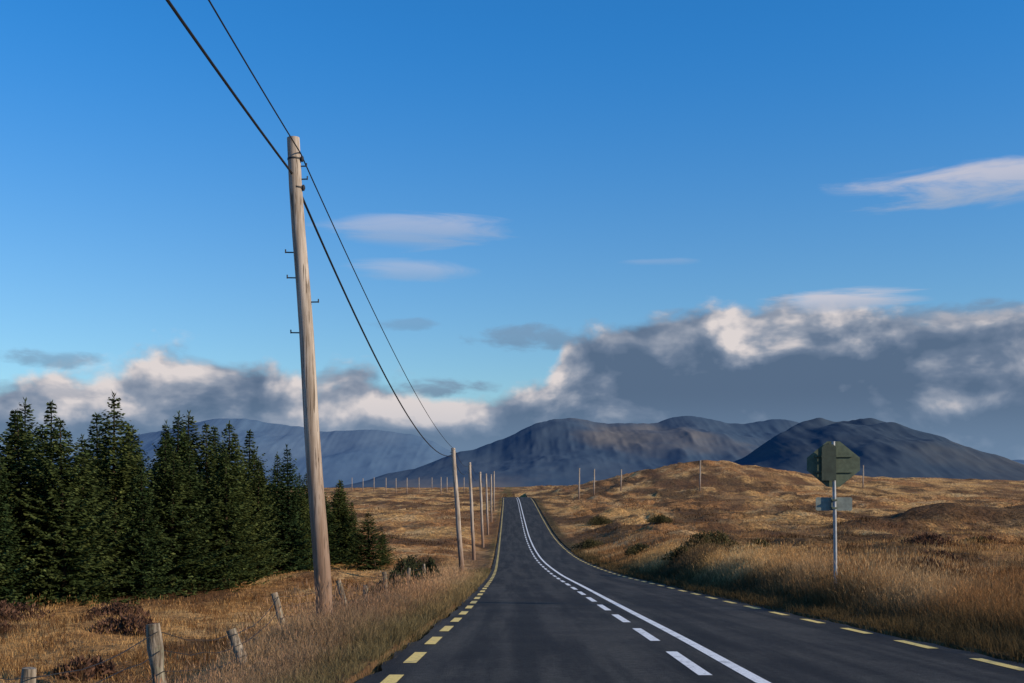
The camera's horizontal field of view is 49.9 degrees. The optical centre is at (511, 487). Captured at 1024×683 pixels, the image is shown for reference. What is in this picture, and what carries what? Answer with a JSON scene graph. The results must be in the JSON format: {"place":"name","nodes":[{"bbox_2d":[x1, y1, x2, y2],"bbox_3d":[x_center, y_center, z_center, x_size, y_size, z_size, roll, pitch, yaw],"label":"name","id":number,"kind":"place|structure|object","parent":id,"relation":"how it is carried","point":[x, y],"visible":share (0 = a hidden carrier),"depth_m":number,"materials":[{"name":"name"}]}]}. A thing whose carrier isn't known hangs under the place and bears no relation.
{"place":"outdoors","nodes":[
{"label":"outdoors","id":0,"kind":"place"},
{"bbox_2d":[22,418,450,487],"bbox_3d":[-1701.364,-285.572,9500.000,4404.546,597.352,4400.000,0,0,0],"label":"mountain range","id":1,"kind":"structure","parent":0,"point":[352,456],"depth_m":8551.19,"materials":[{"name":"blue stone"}]},
{"bbox_2d":[0,460,1023,682],"bbox_3d":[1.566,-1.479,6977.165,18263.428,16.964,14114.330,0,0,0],"label":"ground","id":2,"kind":"structure","parent":0,"point":[716,476],"depth_m":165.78,"materials":[{"name":"brown plant"}]},
{"bbox_2d":[0,550,12,600],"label":"spruce tree","id":3,"kind":"object","parent":2,"relation":"on","point":[6,579],"visible":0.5,"depth_m":47.22,"materials":[{"name":"green plant"}]},
{"bbox_2d":[0,620,15,632],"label":"heather clump","id":4,"kind":"object","parent":2,"relation":"on","point":[5,626],"visible":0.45,"depth_m":35.20,"materials":[{"name":"brown plant"}]},
{"bbox_2d":[0,458,42,607],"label":"spruce tree","id":5,"kind":"object","parent":2,"relation":"on","point":[3,529],"visible":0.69,"depth_m":48.15,"materials":[{"name":"green plant"}]},
{"bbox_2d":[0,438,50,606],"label":"spruce tree","id":6,"kind":"object","parent":2,"relation":"on","point":[4,555],"visible":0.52,"depth_m":48.89,"materials":[{"name":"green plant"}]},
{"bbox_2d":[0,408,53,584],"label":"spruce tree","id":7,"kind":"object","parent":2,"relation":"on","point":[11,428],"visible":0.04,"depth_m":55.59,"materials":[{"name":"green plant"}]},
{"bbox_2d":[0,598,54,622],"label":"heather clump","id":8,"kind":"object","parent":2,"relation":"on","point":[12,610],"visible":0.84,"depth_m":41.08,"materials":[{"name":"brown plant"}]},
{"bbox_2d":[0,397,54,554],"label":"spruce tree","id":9,"kind":"object","parent":2,"relation":"on","point":[28,410],"visible":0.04,"depth_m":61.15,"materials":[{"name":"green plant"}]},
{"bbox_2d":[0,434,69,600],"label":"spruce tree","id":10,"kind":"object","parent":2,"relation":"on","point":[22,517],"visible":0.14,"depth_m":50.85,"materials":[{"name":"green plant"}]},
{"bbox_2d":[29,425,71,564],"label":"spruce tree","id":11,"kind":"object","parent":2,"relation":"on","point":[39,432],"visible":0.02,"depth_m":59.63,"materials":[{"name":"green plant"}]},
{"bbox_2d":[0,410,104,604],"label":"spruce tree","id":12,"kind":"object","parent":2,"relation":"on","point":[19,455],"visible":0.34,"depth_m":51.28,"materials":[{"name":"green plant"}]},
{"bbox_2d":[9,400,104,596],"bbox_3d":[-22.788,0.982,54.024,6.057,10.694,6.429,0,0,-4],"label":"spruce tree","id":13,"kind":"object","parent":2,"relation":"on","point":[50,411],"visible":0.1,"depth_m":53.91,"materials":[{"name":"green plant"}]},
{"bbox_2d":[2,417,140,609],"bbox_3d":[-20.918,1.394,50.972,6.462,9.392,6.848,-2,2,-34],"label":"spruce tree","id":14,"kind":"object","parent":2,"relation":"on","point":[65,550],"visible":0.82,"depth_m":50.33,"materials":[{"name":"green plant"}]},
{"bbox_2d":[10,446,149,603],"bbox_3d":[-21.023,2.042,52.905,6.550,8.194,6.940,1,0,41],"label":"spruce tree","id":15,"kind":"object","parent":2,"relation":"on","point":[102,530],"visible":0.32,"depth_m":53.05,"materials":[{"name":"green plant"}]},
{"bbox_2d":[66,434,103,512],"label":"spruce tree","id":16,"kind":"object","parent":2,"relation":"on","point":[81,464],"visible":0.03,"depth_m":61.90,"materials":[{"name":"green plant"}]},
{"bbox_2d":[51,653,122,681],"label":"heather clump","id":17,"kind":"object","parent":2,"relation":"on","point":[80,662],"visible":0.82,"depth_m":21.92,"materials":[{"name":"brown plant"}]},
{"bbox_2d":[55,412,144,581],"bbox_3d":[-22.425,1.112,59.515,7.098,10.476,6.687,0,1,24],"label":"spruce tree","id":18,"kind":"object","parent":2,"relation":"on","point":[93,436],"visible":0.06,"depth_m":59.42,"materials":[{"name":"green plant"}]},
{"bbox_2d":[79,598,153,620],"bbox_3d":[-13.900,4.407,39.108,2.726,0.902,3.146,0,0,0],"label":"heather clump","id":19,"kind":"object","parent":2,"relation":"on","point":[117,607],"visible":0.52,"depth_m":38.74,"materials":[{"name":"brown plant"}]},
{"bbox_2d":[70,391,175,594],"bbox_3d":[-21.004,0.532,57.570,6.894,11.328,6.454,0,0,-13],"label":"spruce tree","id":20,"kind":"object","parent":2,"relation":"on","point":[115,477],"visible":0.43,"depth_m":57.02,"materials":[{"name":"green plant"}]},
{"bbox_2d":[89,613,156,635],"bbox_3d":[-11.542,4.023,33.163,2.027,0.698,2.315,0,0,0],"label":"heather clump","id":21,"kind":"object","parent":2,"relation":"on","point":[129,621],"visible":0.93,"depth_m":32.57,"materials":[{"name":"brown plant"}]},
{"bbox_2d":[116,438,145,527],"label":"spruce tree","id":22,"kind":"object","parent":2,"relation":"on","point":[130,465],"visible":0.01,"depth_m":66.60,"materials":[{"name":"green plant"}]},
{"bbox_2d":[112,425,151,489],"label":"spruce tree","id":23,"kind":"object","parent":2,"relation":"on","point":[138,440],"visible":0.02,"depth_m":70.80,"materials":[{"name":"green plant"}]},
{"bbox_2d":[116,425,165,587],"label":"spruce tree","id":24,"kind":"object","parent":2,"relation":"on","point":[134,454],"visible":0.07,"depth_m":62.07,"materials":[{"name":"green plant"}]},
{"bbox_2d":[99,461,188,599],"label":"spruce tree","id":25,"kind":"object","parent":2,"relation":"on","point":[144,579],"visible":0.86,"depth_m":54.92,"materials":[{"name":"green plant"}]},
{"bbox_2d":[142,431,171,478],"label":"spruce tree","id":26,"kind":"object","parent":2,"relation":"on","point":[152,460],"depth_m":70.40,"materials":[{"name":"green plant"}]},
{"bbox_2d":[139,421,205,588],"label":"spruce tree","id":27,"kind":"object","parent":2,"relation":"on","point":[164,458],"visible":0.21,"depth_m":60.55,"materials":[{"name":"green plant"}]},
{"bbox_2d":[138,441,211,578],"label":"spruce tree","id":28,"kind":"object","parent":2,"relation":"on","point":[157,459],"visible":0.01,"depth_m":64.82,"materials":[{"name":"green plant"}]},
{"bbox_2d":[142,410,214,578],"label":"spruce tree","id":29,"kind":"object","parent":2,"relation":"on","point":[193,435],"visible":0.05,"depth_m":67.83,"materials":[{"name":"green plant"}]},
{"bbox_2d":[143,411,218,577],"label":"spruce tree","id":30,"kind":"object","parent":2,"relation":"on","point":[183,444],"visible":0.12,"depth_m":63.99,"materials":[{"name":"green plant"}]},
{"bbox_2d":[125,447,242,596],"bbox_3d":[-17.758,2.076,58.843,6.618,8.516,6.158,1,-1,31],"label":"spruce tree","id":31,"kind":"object","parent":2,"relation":"on","point":[174,483],"visible":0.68,"depth_m":58.58,"materials":[{"name":"green plant"}]},
{"bbox_2d":[174,427,210,577],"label":"spruce tree","id":32,"kind":"object","parent":2,"relation":"on","point":[192,452],"visible":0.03,"depth_m":64.96,"materials":[{"name":"green plant"}]},
{"bbox_2d":[150,453,239,595],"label":"spruce tree","id":33,"kind":"object","parent":2,"relation":"on","point":[194,496],"visible":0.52,"depth_m":60.20,"materials":[{"name":"green plant"}]},
{"bbox_2d":[0,564,425,682],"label":"post and wire fence","id":34,"kind":"object","parent":2,"relation":"on","point":[155,646],"visible":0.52,"depth_m":12.56,"materials":[{"name":"grey wood"}]},
{"bbox_2d":[204,432,221,480],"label":"spruce tree","id":35,"kind":"object","parent":2,"relation":"on","point":[216,445],"depth_m":76.61,"materials":[{"name":"green plant"}]},
{"bbox_2d":[194,422,258,576],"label":"spruce tree","id":36,"kind":"object","parent":2,"relation":"on","point":[209,457],"visible":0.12,"depth_m":67.11,"materials":[{"name":"green plant"}]},
{"bbox_2d":[186,449,278,589],"bbox_3d":[-16.285,2.115,62.922,6.066,8.719,6.518,0,0,27],"label":"spruce tree","id":37,"kind":"object","parent":2,"relation":"on","point":[229,510],"visible":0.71,"depth_m":62.27,"materials":[{"name":"green plant"}]},
{"bbox_2d":[201,426,264,542],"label":"spruce tree","id":38,"kind":"object","parent":2,"relation":"on","point":[214,434],"visible":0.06,"depth_m":71.44,"materials":[{"name":"green plant"}]},
{"bbox_2d":[186,420,289,586],"bbox_3d":[-16.623,1.193,65.110,6.662,10.409,6.173,0,0,-39],"label":"spruce tree","id":39,"kind":"object","parent":2,"relation":"on","point":[230,443],"visible":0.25,"depth_m":64.80,"materials":[{"name":"green plant"}]},
{"bbox_2d":[202,434,277,581],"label":"spruce tree","id":40,"kind":"object","parent":2,"relation":"on","point":[255,528],"visible":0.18,"depth_m":65.68,"materials":[{"name":"green plant"}]},
{"bbox_2d":[238,429,285,567],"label":"spruce tree","id":41,"kind":"object","parent":2,"relation":"on","point":[253,446],"visible":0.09,"depth_m":76.01,"materials":[{"name":"green plant"}]},
{"bbox_2d":[241,458,295,577],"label":"spruce tree","id":42,"kind":"object","parent":2,"relation":"on","point":[266,512],"visible":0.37,"depth_m":68.01,"materials":[{"name":"green plant"}]},
{"bbox_2d":[237,454,303,571],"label":"spruce tree","id":43,"kind":"object","parent":2,"relation":"on","point":[250,473],"visible":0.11,"depth_m":73.69,"materials":[{"name":"green plant"}]},
{"bbox_2d":[269,468,291,511],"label":"spruce tree","id":44,"kind":"object","parent":2,"relation":"on","point":[275,482],"depth_m":85.05,"materials":[{"name":"green plant"}]},
{"bbox_2d":[267,451,306,565],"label":"spruce tree","id":45,"kind":"object","parent":2,"relation":"on","point":[277,467],"visible":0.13,"depth_m":78.84,"materials":[{"name":"green plant"}]},
{"bbox_2d":[263,445,312,572],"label":"spruce tree","id":46,"kind":"object","parent":2,"relation":"on","point":[293,503],"visible":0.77,"depth_m":72.97,"materials":[{"name":"green plant"}]},
{"bbox_2d":[285,473,308,512],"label":"spruce tree","id":47,"kind":"object","parent":2,"relation":"on","point":[300,478],"visible":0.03,"depth_m":81.50,"materials":[{"name":"green plant"}]},
{"bbox_2d":[279,489,332,570],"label":"spruce tree","id":48,"kind":"object","parent":2,"relation":"on","point":[304,515],"visible":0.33,"depth_m":76.82,"materials":[{"name":"green plant"}]},
{"bbox_2d":[285,136,333,623],"bbox_3d":[-3.412,-1.571,18.598,0.850,8.688,0.290,0,0,0],"label":"utility pole","id":49,"kind":"object","parent":2,"relation":"on","point":[319,531],"visible":0.97,"depth_m":18.50,"materials":[{"name":"brown wood"}]},
{"bbox_2d":[166,0,493,482],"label":"overhead cable","id":50,"kind":"object","parent":49,"relation":"attached to","point":[170,4],"visible":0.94,"depth_m":18.18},
{"bbox_2d":[278,472,340,569],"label":"spruce tree","id":51,"kind":"object","parent":2,"relation":"on","point":[306,488],"visible":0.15,"depth_m":78.73,"materials":[{"name":"green plant"}]},
{"bbox_2d":[307,492,348,563],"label":"spruce tree","id":52,"kind":"object","parent":2,"relation":"on","point":[333,540],"visible":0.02,"depth_m":83.45,"materials":[{"name":"green plant"}]},
{"bbox_2d":[309,496,354,564],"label":"spruce tree","id":53,"kind":"object","parent":2,"relation":"on","point":[337,550],"visible":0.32,"depth_m":82.88,"materials":[{"name":"green plant"}]},
{"bbox_2d":[325,480,364,565],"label":"spruce tree","id":54,"kind":"object","parent":2,"relation":"on","point":[341,513],"visible":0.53,"depth_m":84.20,"materials":[{"name":"green plant"}]},
{"bbox_2d":[328,481,361,562],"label":"spruce tree","id":55,"kind":"object","parent":2,"relation":"on","point":[339,511],"visible":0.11,"depth_m":88.07,"materials":[{"name":"green plant"}]},
{"bbox_2d":[337,502,366,564],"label":"spruce tree","id":56,"kind":"object","parent":2,"relation":"on","point":[352,527],"visible":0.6,"depth_m":83.81,"materials":[{"name":"green plant"}]},
{"bbox_2d":[332,511,403,571],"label":"spruce tree","id":57,"kind":"object","parent":2,"relation":"on","point":[367,552],"visible":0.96,"depth_m":77.75,"materials":[{"name":"green plant"}]},
{"bbox_2d":[368,579,399,596],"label":"gorse bush","id":58,"kind":"object","parent":2,"relation":"on","point":[380,586],"visible":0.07,"depth_m":44.88,"materials":[{"name":"green plant"}]},
{"bbox_2d":[374,533,397,565],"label":"spruce tree","id":59,"kind":"object","parent":2,"relation":"on","point":[382,547],"visible":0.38,"depth_m":83.92,"materials":[{"name":"green plant"}]},
{"bbox_2d":[387,570,410,589],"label":"gorse bush","id":60,"kind":"object","parent":2,"relation":"on","point":[397,574],"visible":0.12,"depth_m":48.92,"materials":[{"name":"green plant"}]},
{"bbox_2d":[389,556,430,585],"bbox_3d":[-5.170,4.093,51.934,2.409,1.788,1.957,0,0,31],"label":"gorse bush","id":61,"kind":"object","parent":2,"relation":"on","point":[398,567],"visible":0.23,"depth_m":51.93,"materials":[{"name":"green plant"}]},
{"bbox_2d":[399,554,425,583],"bbox_3d":[-5.203,4.259,56.049,1.762,1.842,2.243,0,0,-39],"label":"gorse bush","id":62,"kind":"object","parent":2,"relation":"on","point":[419,562],"visible":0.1,"depth_m":55.95,"materials":[{"name":"green plant"}]},
{"bbox_2d":[420,557,441,577],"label":"gorse bush","id":63,"kind":"object","parent":2,"relation":"on","point":[430,561],"visible":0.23,"depth_m":61.76,"materials":[{"name":"green plant"}]},
{"bbox_2d":[450,448,463,571],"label":"utility pole","id":64,"kind":"object","parent":2,"relation":"on","point":[458,519],"visible":0.88,"depth_m":68.38,"materials":[{"name":"brown wood"}]},
{"bbox_2d":[468,462,475,559],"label":"utility pole","id":65,"kind":"object","parent":2,"relation":"on","point":[472,517],"visible":0.96,"depth_m":98.88,"materials":[{"name":"brown wood"}]},
{"bbox_2d":[478,472,483,547],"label":"utility pole","id":66,"kind":"object","parent":2,"relation":"on","point":[481,515],"visible":0.97,"depth_m":127.89,"materials":[{"name":"brown wood"}]},
{"bbox_2d":[485,474,488,534],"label":"utility pole","id":67,"kind":"object","parent":2,"relation":"on","point":[487,519],"visible":0.91,"depth_m":157.88,"materials":[{"name":"brown wood"}]},
{"bbox_2d":[490,474,491,521],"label":"utility pole","id":68,"kind":"object","parent":2,"relation":"on","point":[491,496],"visible":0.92,"depth_m":189.90,"materials":[{"name":"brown wood"}]},
{"bbox_2d":[493,471,494,510],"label":"utility pole","id":69,"kind":"object","parent":2,"relation":"on","point":[494,491],"visible":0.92,"depth_m":227.90,"materials":[{"name":"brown wood"}]},
{"bbox_2d":[578,468,579,498],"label":"utility pole","id":70,"kind":"object","parent":2,"relation":"on","point":[579,486],"visible":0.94,"depth_m":289.84,"materials":[{"name":"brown wood"}]},
{"bbox_2d":[570,538,605,548],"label":"gorse bush","id":71,"kind":"object","parent":2,"relation":"on","point":[591,542],"visible":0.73,"depth_m":119.84,"materials":[{"name":"green plant"}]},
{"bbox_2d":[593,469,594,494],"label":"utility pole","id":72,"kind":"object","parent":2,"relation":"on","point":[594,484],"visible":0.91,"depth_m":309.85,"materials":[{"name":"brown wood"}]},
{"bbox_2d":[587,515,613,524],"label":"gorse bush","id":73,"kind":"object","parent":2,"relation":"on","point":[598,520],"visible":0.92,"depth_m":174.23,"materials":[{"name":"green plant"}]},
{"bbox_2d":[620,469,621,490],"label":"utility pole","id":74,"kind":"object","parent":2,"relation":"on","point":[621,481],"visible":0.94,"depth_m":329.85,"materials":[{"name":"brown wood"}]},
{"bbox_2d":[624,542,649,555],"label":"gorse bush","id":75,"kind":"object","parent":2,"relation":"on","point":[634,549],"visible":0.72,"depth_m":84.59,"materials":[{"name":"green plant"}]},
{"bbox_2d":[644,514,672,522],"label":"gorse bush","id":76,"kind":"object","parent":2,"relation":"on","point":[659,518],"visible":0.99,"depth_m":149.34,"materials":[{"name":"green plant"}]},
{"bbox_2d":[661,546,689,560],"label":"gorse bush","id":77,"kind":"object","parent":2,"relation":"on","point":[675,553],"visible":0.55,"depth_m":59.84,"materials":[{"name":"green plant"}]},
{"bbox_2d":[699,460,700,490],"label":"utility pole","id":78,"kind":"object","parent":2,"relation":"on","point":[700,478],"visible":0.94,"depth_m":299.83,"materials":[{"name":"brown wood"}]},
{"bbox_2d":[681,531,724,548],"bbox_3d":[10.835,2.962,61.923,2.497,1.168,2.489,0,0,0],"label":"gorse bush","id":79,"kind":"object","parent":2,"relation":"on","point":[700,538],"visible":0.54,"depth_m":61.80,"materials":[{"name":"green plant"}]},
{"bbox_2d":[707,530,741,549],"bbox_3d":[11.741,3.064,64.174,2.534,1.216,3.150,0,0,-25],"label":"gorse bush","id":80,"kind":"object","parent":2,"relation":"on","point":[718,535],"visible":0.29,"depth_m":63.75,"materials":[{"name":"green plant"}]},
{"bbox_2d":[746,538,773,548],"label":"gorse bush","id":81,"kind":"object","parent":2,"relation":"on","point":[761,542],"visible":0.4,"depth_m":69.69,"materials":[{"name":"green plant"}]},
{"bbox_2d":[807,441,859,588],"bbox_3d":[8.204,0.940,28.006,1.344,4.236,0.180,0,0,2],"label":"traffic sign","id":82,"kind":"object","parent":2,"relation":"on","point":[833,464],"visible":0.96,"depth_m":28.07,"materials":[{"name":"metal"}]},
{"bbox_2d":[862,465,863,487],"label":"utility pole","id":83,"kind":"object","parent":2,"relation":"on","point":[863,478],"visible":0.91,"depth_m":329.83,"materials":[{"name":"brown wood"}]},
{"bbox_2d":[907,556,947,568],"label":"heather clump","id":84,"kind":"object","parent":2,"relation":"on","point":[924,558],"visible":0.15,"depth_m":35.76,"materials":[{"name":"brown plant"}]},
{"bbox_2d":[898,532,960,547],"bbox_3d":[21.818,2.722,58.004,3.296,0.784,2.534,0,0,34],"label":"heather clump","id":85,"kind":"object","parent":2,"relation":"on","point":[929,539],"visible":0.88,"depth_m":57.64,"materials":[{"name":"brown plant"}]},
{"bbox_2d":[916,548,970,564],"bbox_3d":[17.024,2.773,44.115,2.115,0.691,2.198,0,0,-17],"label":"heather clump","id":86,"kind":"object","parent":2,"relation":"on","point":[942,552],"visible":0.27,"depth_m":43.73,"materials":[{"name":"brown plant"}]},
{"bbox_2d":[958,535,992,542],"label":"gorse bush","id":87,"kind":"object","parent":2,"relation":"on","point":[975,538],"visible":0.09,"depth_m":65.84,"materials":[{"name":"green plant"}]},
{"bbox_2d":[969,534,1004,541],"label":"heather clump","id":88,"kind":"object","parent":2,"relation":"on","point":[991,538],"visible":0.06,"depth_m":71.54,"materials":[{"name":"brown plant"}]},
{"bbox_2d":[0,0,1023,459],"label":"sky","id":89,"kind":"structure","parent":0,"point":[601,211],"materials":[{"name":"blue"}]},
{"bbox_2d":[328,416,798,487],"bbox_3d":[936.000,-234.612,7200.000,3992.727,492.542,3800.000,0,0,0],"label":"mountain range","id":90,"kind":"structure","parent":0,"point":[556,452],"depth_m":6368.71,"materials":[{"name":"grey stone"}]},
{"bbox_2d":[355,497,1023,682],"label":"road","id":91,"kind":"structure","parent":0,"point":[527,618],"depth_m":17.32,"materials":[{"name":"grey asphalt"}]},
{"bbox_2d":[517,497,770,682],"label":"line marking","id":92,"kind":"object","parent":91,"relation":"on","point":[690,664],"visible":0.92,"depth_m":17.45,"materials":[{"name":"white paint"}]},
{"bbox_2d":[380,499,1023,682],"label":"yellow edge marking","id":93,"kind":"structure","parent":91,"relation":"on","point":[414,657],"depth_m":17.45,"materials":[{"name":"paint"}]},
{"bbox_2d":[734,418,1023,480],"bbox_3d":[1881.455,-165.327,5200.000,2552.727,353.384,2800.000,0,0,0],"label":"mountain range","id":94,"kind":"structure","parent":0,"point":[879,448],"depth_m":4467.01,"materials":[{"name":"stone"}]}
]}

